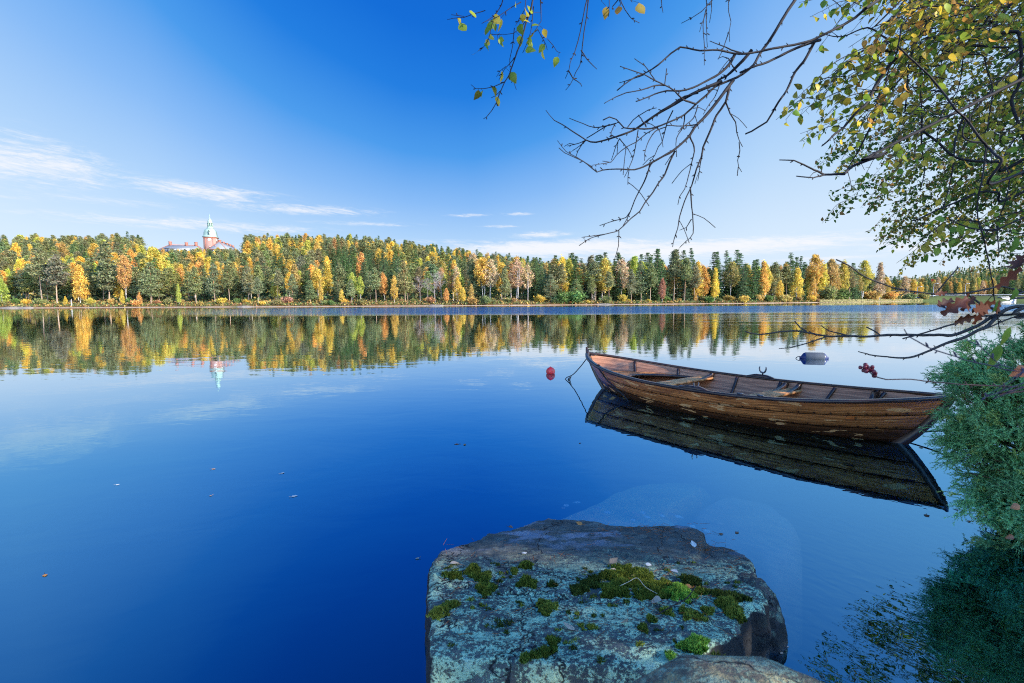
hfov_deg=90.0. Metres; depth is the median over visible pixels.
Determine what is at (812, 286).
birch tree
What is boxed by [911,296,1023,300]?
grass bank
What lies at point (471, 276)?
pine tree
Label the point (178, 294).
birch sapling
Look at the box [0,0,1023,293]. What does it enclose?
sky
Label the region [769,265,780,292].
birch tree
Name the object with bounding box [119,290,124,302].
birch sapling
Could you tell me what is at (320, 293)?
birch tree
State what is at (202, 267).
pine tree
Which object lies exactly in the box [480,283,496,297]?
spruce tree
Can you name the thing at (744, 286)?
spruce tree
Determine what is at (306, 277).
spruce tree
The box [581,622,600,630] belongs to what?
moss cushion
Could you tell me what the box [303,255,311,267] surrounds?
pine tree
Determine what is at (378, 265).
spruce tree
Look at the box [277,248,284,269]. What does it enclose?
spruce tree
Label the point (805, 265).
spruce tree
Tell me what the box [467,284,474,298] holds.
birch sapling
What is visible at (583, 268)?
pine tree
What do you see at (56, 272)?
pine tree
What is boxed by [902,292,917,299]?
shrub
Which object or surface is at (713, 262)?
spruce tree
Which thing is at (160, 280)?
pine tree
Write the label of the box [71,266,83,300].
birch tree
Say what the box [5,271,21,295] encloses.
pine tree
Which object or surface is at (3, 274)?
birch tree
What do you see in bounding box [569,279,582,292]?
pine tree
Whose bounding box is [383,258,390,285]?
spruce tree
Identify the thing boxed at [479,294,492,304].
shrub
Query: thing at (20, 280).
pine tree
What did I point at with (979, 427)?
juniper bush
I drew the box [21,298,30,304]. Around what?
shrub
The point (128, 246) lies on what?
pine tree
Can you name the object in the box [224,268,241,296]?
pine tree
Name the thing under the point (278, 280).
pine tree
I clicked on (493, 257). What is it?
pine tree
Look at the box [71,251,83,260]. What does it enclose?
pine tree
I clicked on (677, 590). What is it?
moss cushion
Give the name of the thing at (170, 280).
pine tree
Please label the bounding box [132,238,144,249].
pine tree
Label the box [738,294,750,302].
shrub
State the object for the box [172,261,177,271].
birch tree
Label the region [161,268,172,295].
pine tree
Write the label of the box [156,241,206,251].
slate roofed house
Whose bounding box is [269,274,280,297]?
birch tree
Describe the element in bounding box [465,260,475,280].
pine tree
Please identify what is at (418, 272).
tree
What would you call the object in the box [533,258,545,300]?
spruce tree
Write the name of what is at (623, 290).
birch tree
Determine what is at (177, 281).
pine tree
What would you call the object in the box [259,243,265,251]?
pine tree
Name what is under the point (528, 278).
birch tree
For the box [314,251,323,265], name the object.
pine tree
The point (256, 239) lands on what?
birch tree
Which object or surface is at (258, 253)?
pine tree
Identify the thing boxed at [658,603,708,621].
moss cushion
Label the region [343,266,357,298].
spruce tree
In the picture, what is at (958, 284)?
crest wood
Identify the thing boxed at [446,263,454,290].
birch tree
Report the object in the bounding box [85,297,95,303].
shrub
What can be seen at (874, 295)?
shrub
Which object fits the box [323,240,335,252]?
pine tree
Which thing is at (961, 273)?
wood
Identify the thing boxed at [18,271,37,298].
pine tree
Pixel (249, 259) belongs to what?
birch tree
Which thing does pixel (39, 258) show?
pine tree
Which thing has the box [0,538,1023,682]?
lake floor
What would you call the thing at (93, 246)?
birch tree
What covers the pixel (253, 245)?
spruce tree
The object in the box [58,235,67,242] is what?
pine tree
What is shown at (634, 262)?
birch tree
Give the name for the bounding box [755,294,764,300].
shrub
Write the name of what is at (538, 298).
shrub
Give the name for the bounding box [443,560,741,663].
lichen
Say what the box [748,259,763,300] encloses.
spruce tree
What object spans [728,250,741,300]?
spruce tree
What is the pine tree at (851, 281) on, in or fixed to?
on the shore land
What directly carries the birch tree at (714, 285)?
on the shore land
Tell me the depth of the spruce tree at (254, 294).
166.07 m
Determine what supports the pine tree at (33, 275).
on the shore land
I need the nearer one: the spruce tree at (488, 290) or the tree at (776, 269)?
the spruce tree at (488, 290)
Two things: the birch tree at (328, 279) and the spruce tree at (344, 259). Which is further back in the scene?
the spruce tree at (344, 259)
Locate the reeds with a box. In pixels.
[820,299,922,301]
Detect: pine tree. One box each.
[0,242,7,252]
[0,261,8,269]
[0,264,10,284]
[1,250,15,263]
[2,240,11,249]
[4,257,15,269]
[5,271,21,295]
[8,250,20,267]
[11,269,23,294]
[15,272,35,297]
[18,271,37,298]
[20,246,29,257]
[21,263,41,286]
[27,247,49,298]
[28,266,38,291]
[34,243,43,250]
[36,269,57,300]
[40,254,72,302]
[41,239,50,252]
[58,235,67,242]
[59,263,73,296]
[64,235,75,245]
[67,242,79,253]
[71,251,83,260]
[72,261,88,272]
[79,240,90,255]
[81,268,98,297]
[90,247,98,259]
[91,241,124,298]
[91,266,107,298]
[112,242,121,250]
[122,244,132,254]
[128,266,143,299]
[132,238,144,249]
[135,253,144,260]
[136,262,166,302]
[151,269,168,300]
[160,267,176,298]
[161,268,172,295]
[167,253,180,264]
[172,272,185,294]
[176,271,193,293]
[181,260,187,271]
[186,251,196,258]
[187,266,203,302]
[198,265,208,286]
[204,262,221,301]
[208,255,223,282]
[215,253,224,267]
[218,261,241,286]
[219,265,235,299]
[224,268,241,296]
[228,251,236,261]
[235,267,243,290]
[239,252,250,265]
[239,266,254,299]
[250,265,266,297]
[251,250,265,265]
[251,261,263,278]
[252,276,264,302]
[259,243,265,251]
[260,261,267,277]
[263,251,271,266]
[268,265,284,285]
[271,268,284,292]
[271,270,285,294]
[285,274,298,297]
[289,256,307,273]
[292,251,298,260]
[301,270,309,287]
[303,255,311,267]
[304,280,316,301]
[305,249,317,267]
[307,260,316,269]
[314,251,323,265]
[318,265,325,280]
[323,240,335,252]
[325,243,334,260]
[328,263,347,292]
[335,238,345,253]
[340,244,349,254]
[344,279,358,301]
[348,244,358,262]
[359,239,366,256]
[362,271,377,299]
[368,267,382,290]
[375,272,382,295]
[376,240,387,253]
[385,269,398,298]
[390,249,401,265]
[393,268,400,296]
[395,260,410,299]
[398,253,405,265]
[398,273,416,299]
[402,247,414,261]
[404,242,411,252]
[409,263,417,279]
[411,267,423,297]
[419,251,429,261]
[420,271,436,295]
[421,261,430,274]
[425,264,440,290]
[430,256,436,284]
[439,251,447,267]
[447,255,458,268]
[462,269,469,282]
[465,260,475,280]
[465,263,481,294]
[490,253,497,265]
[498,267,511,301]
[539,267,546,293]
[542,274,557,301]
[544,264,567,293]
[554,263,567,283]
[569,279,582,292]
[579,263,588,289]
[584,262,604,299]
[585,255,594,289]
[586,278,596,293]
[602,271,615,302]
[625,269,636,300]
[633,261,647,294]
[645,263,658,299]
[665,249,682,299]
[665,272,673,288]
[678,257,693,300]
[689,264,702,291]
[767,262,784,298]
[781,266,796,294]
[841,266,858,298]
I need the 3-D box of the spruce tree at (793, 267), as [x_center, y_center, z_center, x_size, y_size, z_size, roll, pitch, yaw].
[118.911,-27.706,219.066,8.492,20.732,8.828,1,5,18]
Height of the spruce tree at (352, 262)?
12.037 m
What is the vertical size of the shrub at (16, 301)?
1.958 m
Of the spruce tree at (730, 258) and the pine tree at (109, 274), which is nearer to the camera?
the pine tree at (109, 274)
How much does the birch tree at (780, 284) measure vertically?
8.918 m
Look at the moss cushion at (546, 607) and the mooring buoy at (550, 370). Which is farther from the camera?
the mooring buoy at (550, 370)
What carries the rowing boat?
on the lake water
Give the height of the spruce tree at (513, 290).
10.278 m
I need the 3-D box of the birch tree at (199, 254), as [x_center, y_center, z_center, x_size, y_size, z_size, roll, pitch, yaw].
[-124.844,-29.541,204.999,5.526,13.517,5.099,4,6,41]
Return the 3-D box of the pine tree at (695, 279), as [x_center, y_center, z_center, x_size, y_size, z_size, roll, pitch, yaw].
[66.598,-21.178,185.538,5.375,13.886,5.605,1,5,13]
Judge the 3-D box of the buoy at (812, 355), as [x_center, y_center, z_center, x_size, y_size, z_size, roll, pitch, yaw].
[7.551,0.408,12.916,0.778,0.270,0.270,1,5,14]
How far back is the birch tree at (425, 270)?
182.75 m
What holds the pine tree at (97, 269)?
on the shore land
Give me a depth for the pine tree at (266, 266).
185.22 m
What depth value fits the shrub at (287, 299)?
152.62 m
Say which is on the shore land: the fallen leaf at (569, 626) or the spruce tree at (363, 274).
the spruce tree at (363, 274)
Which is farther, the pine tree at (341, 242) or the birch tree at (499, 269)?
the pine tree at (341, 242)
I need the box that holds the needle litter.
[443,522,745,639]
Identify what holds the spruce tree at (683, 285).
on the shore land
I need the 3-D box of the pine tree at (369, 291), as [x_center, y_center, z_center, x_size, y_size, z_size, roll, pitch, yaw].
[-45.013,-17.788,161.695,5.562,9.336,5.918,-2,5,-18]
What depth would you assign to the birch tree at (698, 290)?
190.21 m
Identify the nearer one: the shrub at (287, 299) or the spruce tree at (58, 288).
the shrub at (287, 299)
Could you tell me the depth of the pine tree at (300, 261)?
184.48 m
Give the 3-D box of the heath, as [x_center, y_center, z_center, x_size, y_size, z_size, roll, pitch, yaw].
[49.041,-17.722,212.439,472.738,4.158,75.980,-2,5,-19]
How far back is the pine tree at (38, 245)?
248.43 m
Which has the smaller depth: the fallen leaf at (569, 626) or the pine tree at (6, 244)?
the fallen leaf at (569, 626)
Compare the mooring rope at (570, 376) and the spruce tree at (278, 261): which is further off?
the spruce tree at (278, 261)
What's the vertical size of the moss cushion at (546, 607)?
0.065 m
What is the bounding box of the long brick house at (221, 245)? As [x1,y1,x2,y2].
[209,240,240,252]
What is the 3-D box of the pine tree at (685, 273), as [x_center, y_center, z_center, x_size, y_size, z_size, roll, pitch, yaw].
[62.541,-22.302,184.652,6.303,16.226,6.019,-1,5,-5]
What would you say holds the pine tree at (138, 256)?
on the shore land
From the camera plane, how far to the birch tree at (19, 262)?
191.30 m
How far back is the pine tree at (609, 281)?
170.17 m
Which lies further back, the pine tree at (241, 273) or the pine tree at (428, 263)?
the pine tree at (428, 263)
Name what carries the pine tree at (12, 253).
on the shore land
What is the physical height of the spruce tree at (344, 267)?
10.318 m
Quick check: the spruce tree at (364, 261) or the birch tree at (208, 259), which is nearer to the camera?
the spruce tree at (364, 261)
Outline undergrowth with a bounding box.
[3,276,916,301]
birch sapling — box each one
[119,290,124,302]
[137,291,141,301]
[176,284,181,302]
[338,289,344,301]
[443,288,449,301]
[459,287,465,301]
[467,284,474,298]
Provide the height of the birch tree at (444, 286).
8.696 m
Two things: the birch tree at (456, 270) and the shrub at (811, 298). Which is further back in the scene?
the shrub at (811, 298)
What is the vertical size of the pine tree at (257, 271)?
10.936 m
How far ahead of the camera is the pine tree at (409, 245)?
268.27 m
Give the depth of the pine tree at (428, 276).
163.72 m
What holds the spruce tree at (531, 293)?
on the shore land
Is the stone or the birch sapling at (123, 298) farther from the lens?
the birch sapling at (123, 298)
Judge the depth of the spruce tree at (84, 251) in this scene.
225.47 m
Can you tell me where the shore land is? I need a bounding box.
[0,259,1023,307]
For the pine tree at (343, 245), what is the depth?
257.79 m
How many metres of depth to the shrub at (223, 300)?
153.22 m
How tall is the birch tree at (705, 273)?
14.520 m
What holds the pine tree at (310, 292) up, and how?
on the shore land
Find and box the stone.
[737,572,787,662]
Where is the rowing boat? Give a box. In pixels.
[585,347,953,444]
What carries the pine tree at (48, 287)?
on the shore land
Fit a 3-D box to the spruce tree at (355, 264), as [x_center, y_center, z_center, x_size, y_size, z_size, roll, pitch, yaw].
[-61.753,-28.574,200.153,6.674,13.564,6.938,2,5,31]
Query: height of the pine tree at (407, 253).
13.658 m
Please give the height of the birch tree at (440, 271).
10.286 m
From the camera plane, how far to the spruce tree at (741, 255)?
210.32 m
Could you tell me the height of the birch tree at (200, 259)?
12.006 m
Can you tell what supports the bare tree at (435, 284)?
on the shore land
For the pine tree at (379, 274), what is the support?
on the shore land
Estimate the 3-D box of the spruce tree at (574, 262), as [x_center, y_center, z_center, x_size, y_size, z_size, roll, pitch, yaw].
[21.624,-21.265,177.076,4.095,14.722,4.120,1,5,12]
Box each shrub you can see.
[9,298,20,303]
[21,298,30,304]
[31,298,48,304]
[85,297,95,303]
[107,298,115,302]
[130,299,142,305]
[164,297,174,303]
[215,296,228,302]
[271,299,283,304]
[280,296,292,302]
[357,298,365,303]
[425,296,434,302]
[467,297,479,303]
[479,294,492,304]
[534,294,546,301]
[550,297,559,302]
[551,289,571,303]
[563,289,585,302]
[600,296,611,302]
[617,294,627,301]
[704,296,714,302]
[723,295,734,301]
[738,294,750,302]
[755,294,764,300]
[763,294,774,301]
[777,294,788,301]
[806,295,817,300]
[817,283,838,299]
[837,288,853,299]
[858,329,1023,539]
[863,290,886,299]
[881,291,902,299]
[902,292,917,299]
[916,291,931,298]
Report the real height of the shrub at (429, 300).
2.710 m
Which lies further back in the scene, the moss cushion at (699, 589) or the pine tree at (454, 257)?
the pine tree at (454, 257)
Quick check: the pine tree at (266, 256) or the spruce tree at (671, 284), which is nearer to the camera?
the spruce tree at (671, 284)
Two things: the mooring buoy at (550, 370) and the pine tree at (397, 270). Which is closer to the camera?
the mooring buoy at (550, 370)
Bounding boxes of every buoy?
[546,367,554,373]
[796,352,828,358]
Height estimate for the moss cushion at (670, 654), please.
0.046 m
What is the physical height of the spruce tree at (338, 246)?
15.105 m
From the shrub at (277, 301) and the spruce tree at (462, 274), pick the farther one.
the spruce tree at (462, 274)
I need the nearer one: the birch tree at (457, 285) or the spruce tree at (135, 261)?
the birch tree at (457, 285)
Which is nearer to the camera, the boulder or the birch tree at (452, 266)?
the boulder
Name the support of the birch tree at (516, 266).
on the shore land
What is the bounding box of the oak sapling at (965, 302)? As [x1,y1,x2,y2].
[745,238,1023,369]
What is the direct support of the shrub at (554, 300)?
on the shore land
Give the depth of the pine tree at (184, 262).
184.96 m
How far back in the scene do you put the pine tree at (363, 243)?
266.05 m
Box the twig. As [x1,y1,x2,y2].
[659,586,695,612]
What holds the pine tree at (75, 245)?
on the shore land
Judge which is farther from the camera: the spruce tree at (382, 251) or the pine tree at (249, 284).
the spruce tree at (382, 251)
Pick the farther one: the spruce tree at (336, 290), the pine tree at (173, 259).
the pine tree at (173, 259)
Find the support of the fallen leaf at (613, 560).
on the rock slab
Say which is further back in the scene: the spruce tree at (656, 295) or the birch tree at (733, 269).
the birch tree at (733, 269)
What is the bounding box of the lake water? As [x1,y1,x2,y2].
[0,300,1023,640]
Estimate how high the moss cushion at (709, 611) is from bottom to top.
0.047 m
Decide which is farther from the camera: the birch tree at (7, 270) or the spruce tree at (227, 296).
the birch tree at (7, 270)
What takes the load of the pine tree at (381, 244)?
on the shore land
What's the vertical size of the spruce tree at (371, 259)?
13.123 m
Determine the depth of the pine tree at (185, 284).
159.46 m
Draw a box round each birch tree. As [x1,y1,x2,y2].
[0,270,9,285]
[0,278,10,301]
[4,268,13,285]
[9,242,20,254]
[11,257,23,270]
[57,242,69,258]
[60,261,73,291]
[71,262,90,302]
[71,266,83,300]
[75,256,84,262]
[87,243,98,258]
[106,252,119,262]
[113,272,129,300]
[115,253,131,298]
[127,248,134,258]
[137,246,173,275]
[162,260,176,277]
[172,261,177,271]
[174,267,184,286]
[183,252,194,263]
[184,262,199,288]
[194,260,202,280]
[195,251,205,261]
[195,257,203,265]
[203,256,211,265]
[205,261,210,276]
[210,261,223,291]
[221,253,234,264]
[235,256,241,266]
[242,240,251,251]
[247,257,253,275]
[250,241,258,253]
[254,237,260,245]
[266,237,273,251]
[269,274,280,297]
[271,243,281,255]
[271,248,285,268]
[284,271,295,295]
[285,258,293,273]
[291,264,301,294]
[300,240,311,256]
[307,264,314,289]
[311,267,324,294]
[312,242,321,251]
[317,279,323,300]
[321,262,332,294]
[322,256,330,269]
[332,239,338,255]
[346,272,356,299]
[355,252,367,280]
[356,276,364,297]
[375,248,387,263]
[378,272,388,298]
[390,275,397,302]
[392,244,401,259]
[422,267,429,288]
[428,251,437,262]
[437,259,447,277]
[437,267,446,291]
[440,274,449,295]
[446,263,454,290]
[446,275,454,299]
[447,0,1023,328]
[449,267,464,292]
[452,265,459,294]
[452,277,463,300]
[467,253,476,260]
[473,256,492,294]
[483,259,499,294]
[494,263,509,297]
[505,262,516,296]
[509,258,524,297]
[518,267,526,294]
[522,263,534,290]
[558,267,568,292]
[559,254,565,265]
[561,257,574,291]
[577,268,584,287]
[584,263,602,298]
[596,256,614,298]
[611,272,625,294]
[613,257,629,301]
[626,255,641,299]
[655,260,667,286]
[658,277,665,299]
[667,259,686,296]
[691,260,704,299]
[701,264,711,295]
[711,268,720,299]
[721,261,742,294]
[740,265,752,294]
[757,260,770,294]
[758,262,773,290]
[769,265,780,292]
[775,280,783,298]
[788,266,804,296]
[804,254,827,295]
[805,274,811,295]
[808,277,818,296]
[816,264,829,293]
[825,258,842,285]
[830,278,841,290]
[837,259,851,289]
[854,260,874,299]
[859,275,866,295]
[872,262,886,298]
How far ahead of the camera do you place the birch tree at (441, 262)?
196.05 m
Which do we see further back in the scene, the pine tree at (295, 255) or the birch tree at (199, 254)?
the pine tree at (295, 255)
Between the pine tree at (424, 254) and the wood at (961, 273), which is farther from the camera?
the wood at (961, 273)
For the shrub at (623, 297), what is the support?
on the shore land
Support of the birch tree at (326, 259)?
on the shore land
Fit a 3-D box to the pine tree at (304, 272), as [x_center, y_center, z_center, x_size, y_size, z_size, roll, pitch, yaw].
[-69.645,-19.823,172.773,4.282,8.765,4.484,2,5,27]
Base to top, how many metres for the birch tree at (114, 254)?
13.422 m
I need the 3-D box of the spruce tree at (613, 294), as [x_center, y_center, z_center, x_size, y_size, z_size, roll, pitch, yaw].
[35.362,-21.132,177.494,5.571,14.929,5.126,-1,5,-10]
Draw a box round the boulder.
[632,654,822,682]
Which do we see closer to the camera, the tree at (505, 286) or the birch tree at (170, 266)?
the tree at (505, 286)
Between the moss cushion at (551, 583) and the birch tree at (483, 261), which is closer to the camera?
the moss cushion at (551, 583)
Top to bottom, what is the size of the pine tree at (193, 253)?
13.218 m
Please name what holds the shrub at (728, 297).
on the shore land
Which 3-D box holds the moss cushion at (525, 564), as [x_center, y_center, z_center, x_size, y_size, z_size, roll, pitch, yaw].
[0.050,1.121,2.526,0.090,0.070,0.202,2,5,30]
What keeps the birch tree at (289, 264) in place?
on the shore land
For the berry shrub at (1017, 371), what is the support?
on the near bank
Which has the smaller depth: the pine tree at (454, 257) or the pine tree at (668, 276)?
the pine tree at (668, 276)
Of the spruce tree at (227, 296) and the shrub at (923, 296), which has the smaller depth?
the spruce tree at (227, 296)
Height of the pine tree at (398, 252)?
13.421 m
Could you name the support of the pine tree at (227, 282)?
on the shore land
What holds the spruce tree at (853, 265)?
on the shore land
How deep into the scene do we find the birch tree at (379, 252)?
235.31 m
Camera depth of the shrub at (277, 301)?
150.64 m
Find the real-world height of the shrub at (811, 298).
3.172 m
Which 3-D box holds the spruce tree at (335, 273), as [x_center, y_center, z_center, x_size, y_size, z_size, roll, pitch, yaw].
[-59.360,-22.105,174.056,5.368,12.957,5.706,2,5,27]
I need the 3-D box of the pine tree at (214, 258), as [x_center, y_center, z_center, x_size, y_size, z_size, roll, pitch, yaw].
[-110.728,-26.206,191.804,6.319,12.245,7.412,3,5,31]
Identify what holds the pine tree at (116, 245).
on the shore land
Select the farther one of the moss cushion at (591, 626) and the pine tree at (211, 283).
the pine tree at (211, 283)
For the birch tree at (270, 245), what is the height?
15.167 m
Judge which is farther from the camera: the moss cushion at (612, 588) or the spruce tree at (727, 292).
the spruce tree at (727, 292)
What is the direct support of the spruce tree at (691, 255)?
on the shore land
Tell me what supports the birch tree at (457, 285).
on the shore land
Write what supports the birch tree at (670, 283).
on the shore land
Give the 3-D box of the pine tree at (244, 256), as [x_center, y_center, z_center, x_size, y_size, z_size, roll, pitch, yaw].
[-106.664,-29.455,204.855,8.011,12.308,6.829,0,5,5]
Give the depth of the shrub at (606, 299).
167.69 m
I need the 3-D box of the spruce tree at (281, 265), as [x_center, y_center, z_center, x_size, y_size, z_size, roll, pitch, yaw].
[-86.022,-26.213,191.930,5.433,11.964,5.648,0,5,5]
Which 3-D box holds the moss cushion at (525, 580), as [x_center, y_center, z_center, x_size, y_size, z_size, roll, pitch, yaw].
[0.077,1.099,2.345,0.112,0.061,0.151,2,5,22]
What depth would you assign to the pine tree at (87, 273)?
159.83 m
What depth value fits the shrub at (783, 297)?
204.73 m
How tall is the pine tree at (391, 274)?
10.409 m
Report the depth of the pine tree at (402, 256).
212.76 m
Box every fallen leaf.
[562,621,579,631]
[609,558,617,563]
[651,596,666,602]
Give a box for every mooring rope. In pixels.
[565,354,596,379]
[596,364,628,400]
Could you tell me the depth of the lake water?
5.24 m
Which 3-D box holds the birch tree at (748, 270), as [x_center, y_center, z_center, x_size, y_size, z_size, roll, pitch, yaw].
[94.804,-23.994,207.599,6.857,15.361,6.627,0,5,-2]
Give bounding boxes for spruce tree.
[51,285,64,295]
[82,246,89,257]
[84,257,106,297]
[132,257,139,286]
[152,257,162,297]
[196,269,210,300]
[223,278,233,299]
[239,260,250,297]
[250,240,255,258]
[250,262,266,298]
[261,263,270,295]
[272,254,278,266]
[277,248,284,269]
[279,257,286,283]
[287,237,295,252]
[301,265,311,296]
[304,269,316,299]
[331,257,339,294]
[332,280,339,302]
[334,240,341,264]
[340,255,350,281]
[340,266,349,296]
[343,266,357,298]
[349,259,357,287]
[351,251,359,278]
[358,262,367,296]
[361,259,370,285]
[368,251,376,269]
[375,254,380,276]
[377,247,387,269]
[377,260,390,290]
[378,264,389,296]
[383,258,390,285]
[394,258,398,292]
[444,254,450,282]
[458,263,466,295]
[462,256,466,269]
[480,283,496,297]
[491,263,499,295]
[508,272,516,297]
[523,267,534,299]
[524,259,529,293]
[526,263,540,299]
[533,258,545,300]
[544,265,552,298]
[569,256,585,300]
[570,259,575,285]
[592,257,608,299]
[608,259,620,300]
[610,252,624,298]
[614,269,622,300]
[633,254,649,300]
[644,257,654,299]
[646,250,668,299]
[648,249,668,300]
[654,260,670,300]
[667,253,678,299]
[672,250,692,300]
[685,248,698,299]
[704,252,723,299]
[710,252,724,296]
[720,250,735,296]
[721,257,735,293]
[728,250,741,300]
[732,253,743,296]
[735,264,749,300]
[737,264,752,300]
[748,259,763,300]
[748,260,758,300]
[783,253,799,299]
[795,256,805,298]
[802,264,807,297]
[847,272,857,299]
[850,263,860,298]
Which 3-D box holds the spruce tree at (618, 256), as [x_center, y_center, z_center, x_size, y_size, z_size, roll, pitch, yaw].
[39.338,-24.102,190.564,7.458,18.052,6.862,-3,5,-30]
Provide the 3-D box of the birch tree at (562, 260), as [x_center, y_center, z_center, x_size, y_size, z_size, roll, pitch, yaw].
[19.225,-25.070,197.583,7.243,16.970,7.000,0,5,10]
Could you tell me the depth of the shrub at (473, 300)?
156.62 m
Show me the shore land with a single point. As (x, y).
(273, 305)
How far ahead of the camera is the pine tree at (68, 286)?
165.96 m
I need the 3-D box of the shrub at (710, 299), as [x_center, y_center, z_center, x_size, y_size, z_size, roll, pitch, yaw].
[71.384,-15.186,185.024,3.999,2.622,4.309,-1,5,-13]
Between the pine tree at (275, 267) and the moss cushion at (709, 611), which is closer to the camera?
the moss cushion at (709, 611)
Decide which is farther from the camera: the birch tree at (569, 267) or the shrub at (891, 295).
the shrub at (891, 295)
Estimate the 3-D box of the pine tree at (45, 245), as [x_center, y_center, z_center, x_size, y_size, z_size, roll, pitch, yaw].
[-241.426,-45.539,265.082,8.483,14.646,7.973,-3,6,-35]
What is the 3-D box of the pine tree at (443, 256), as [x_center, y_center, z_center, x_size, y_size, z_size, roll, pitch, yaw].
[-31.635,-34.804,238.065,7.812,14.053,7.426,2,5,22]
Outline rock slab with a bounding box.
[421,518,771,682]
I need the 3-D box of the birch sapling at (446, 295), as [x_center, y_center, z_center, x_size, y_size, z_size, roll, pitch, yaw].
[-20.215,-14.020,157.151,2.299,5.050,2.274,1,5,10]
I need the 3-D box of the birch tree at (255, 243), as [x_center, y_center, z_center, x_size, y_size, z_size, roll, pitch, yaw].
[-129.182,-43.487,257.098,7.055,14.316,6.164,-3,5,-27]
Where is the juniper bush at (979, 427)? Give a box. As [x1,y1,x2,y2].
[918,320,1023,556]
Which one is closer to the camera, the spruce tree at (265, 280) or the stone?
the stone
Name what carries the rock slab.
on the lake floor
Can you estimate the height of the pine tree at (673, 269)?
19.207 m
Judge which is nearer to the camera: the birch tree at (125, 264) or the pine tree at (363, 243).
the birch tree at (125, 264)
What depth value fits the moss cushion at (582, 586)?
2.26 m
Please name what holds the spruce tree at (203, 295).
on the shore land
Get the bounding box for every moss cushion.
[425,598,461,620]
[441,562,497,596]
[510,560,534,574]
[515,573,538,588]
[518,634,561,663]
[535,597,558,616]
[546,579,557,587]
[569,573,601,595]
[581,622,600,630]
[597,563,671,600]
[637,621,648,633]
[646,613,658,622]
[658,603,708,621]
[661,581,699,603]
[664,649,676,660]
[674,631,709,654]
[680,572,702,588]
[693,586,707,594]
[699,604,714,615]
[702,587,752,602]
[713,595,748,623]
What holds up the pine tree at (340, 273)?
on the shore land
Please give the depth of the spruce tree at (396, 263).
181.88 m
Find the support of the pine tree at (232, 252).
on the shore land
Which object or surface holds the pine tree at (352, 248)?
on the shore land
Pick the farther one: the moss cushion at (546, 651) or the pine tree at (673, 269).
the pine tree at (673, 269)
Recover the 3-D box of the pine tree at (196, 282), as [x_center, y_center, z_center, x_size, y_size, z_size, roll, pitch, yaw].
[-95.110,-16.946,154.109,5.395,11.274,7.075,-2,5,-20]
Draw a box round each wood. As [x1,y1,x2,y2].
[0,231,1023,297]
[891,265,1023,291]
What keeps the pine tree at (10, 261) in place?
on the shore land
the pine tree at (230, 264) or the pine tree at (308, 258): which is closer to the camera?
the pine tree at (230, 264)
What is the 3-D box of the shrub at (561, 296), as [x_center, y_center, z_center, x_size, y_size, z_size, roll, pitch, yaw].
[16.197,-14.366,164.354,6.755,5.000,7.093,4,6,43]
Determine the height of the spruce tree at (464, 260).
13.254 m
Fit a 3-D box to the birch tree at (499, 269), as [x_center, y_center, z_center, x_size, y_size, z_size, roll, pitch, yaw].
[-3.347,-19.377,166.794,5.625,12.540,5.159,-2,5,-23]
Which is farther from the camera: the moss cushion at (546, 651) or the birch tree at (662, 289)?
the birch tree at (662, 289)
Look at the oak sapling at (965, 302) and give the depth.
1.90 m
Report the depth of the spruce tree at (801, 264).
221.75 m
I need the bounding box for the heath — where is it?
[0,295,917,306]
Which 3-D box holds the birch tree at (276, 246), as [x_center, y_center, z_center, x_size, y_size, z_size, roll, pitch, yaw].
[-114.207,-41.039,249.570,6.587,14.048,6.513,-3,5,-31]
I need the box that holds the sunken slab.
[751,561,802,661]
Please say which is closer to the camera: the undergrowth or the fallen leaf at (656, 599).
the fallen leaf at (656, 599)
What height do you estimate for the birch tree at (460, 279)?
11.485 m
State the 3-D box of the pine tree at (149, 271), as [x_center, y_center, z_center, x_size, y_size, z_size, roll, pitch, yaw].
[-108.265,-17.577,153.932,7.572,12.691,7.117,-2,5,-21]
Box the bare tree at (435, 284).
[424,272,444,296]
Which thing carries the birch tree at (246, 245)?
on the shore land
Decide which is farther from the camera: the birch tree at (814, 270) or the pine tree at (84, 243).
the pine tree at (84, 243)
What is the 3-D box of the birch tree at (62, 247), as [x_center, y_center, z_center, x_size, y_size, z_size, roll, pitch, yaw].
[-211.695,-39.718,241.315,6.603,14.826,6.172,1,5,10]
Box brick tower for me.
[202,214,218,249]
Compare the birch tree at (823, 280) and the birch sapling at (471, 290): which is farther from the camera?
the birch tree at (823, 280)
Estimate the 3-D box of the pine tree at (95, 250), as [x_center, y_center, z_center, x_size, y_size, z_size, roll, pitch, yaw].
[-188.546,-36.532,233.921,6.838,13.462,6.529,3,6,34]
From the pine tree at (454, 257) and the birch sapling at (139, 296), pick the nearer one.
the birch sapling at (139, 296)
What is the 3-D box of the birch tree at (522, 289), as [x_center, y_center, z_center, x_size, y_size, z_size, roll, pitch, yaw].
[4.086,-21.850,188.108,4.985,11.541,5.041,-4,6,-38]
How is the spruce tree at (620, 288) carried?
on the shore land
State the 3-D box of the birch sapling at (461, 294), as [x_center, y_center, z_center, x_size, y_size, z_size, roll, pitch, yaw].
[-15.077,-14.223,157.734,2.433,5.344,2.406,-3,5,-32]
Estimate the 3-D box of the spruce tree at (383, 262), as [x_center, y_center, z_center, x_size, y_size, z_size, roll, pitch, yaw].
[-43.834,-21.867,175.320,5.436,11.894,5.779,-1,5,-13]
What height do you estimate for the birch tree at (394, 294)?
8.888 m
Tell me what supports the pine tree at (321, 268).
on the shore land
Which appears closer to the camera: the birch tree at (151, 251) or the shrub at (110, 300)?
the shrub at (110, 300)
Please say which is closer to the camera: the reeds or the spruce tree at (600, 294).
the spruce tree at (600, 294)
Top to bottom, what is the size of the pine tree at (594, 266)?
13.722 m
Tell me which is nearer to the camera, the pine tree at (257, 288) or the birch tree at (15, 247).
the pine tree at (257, 288)

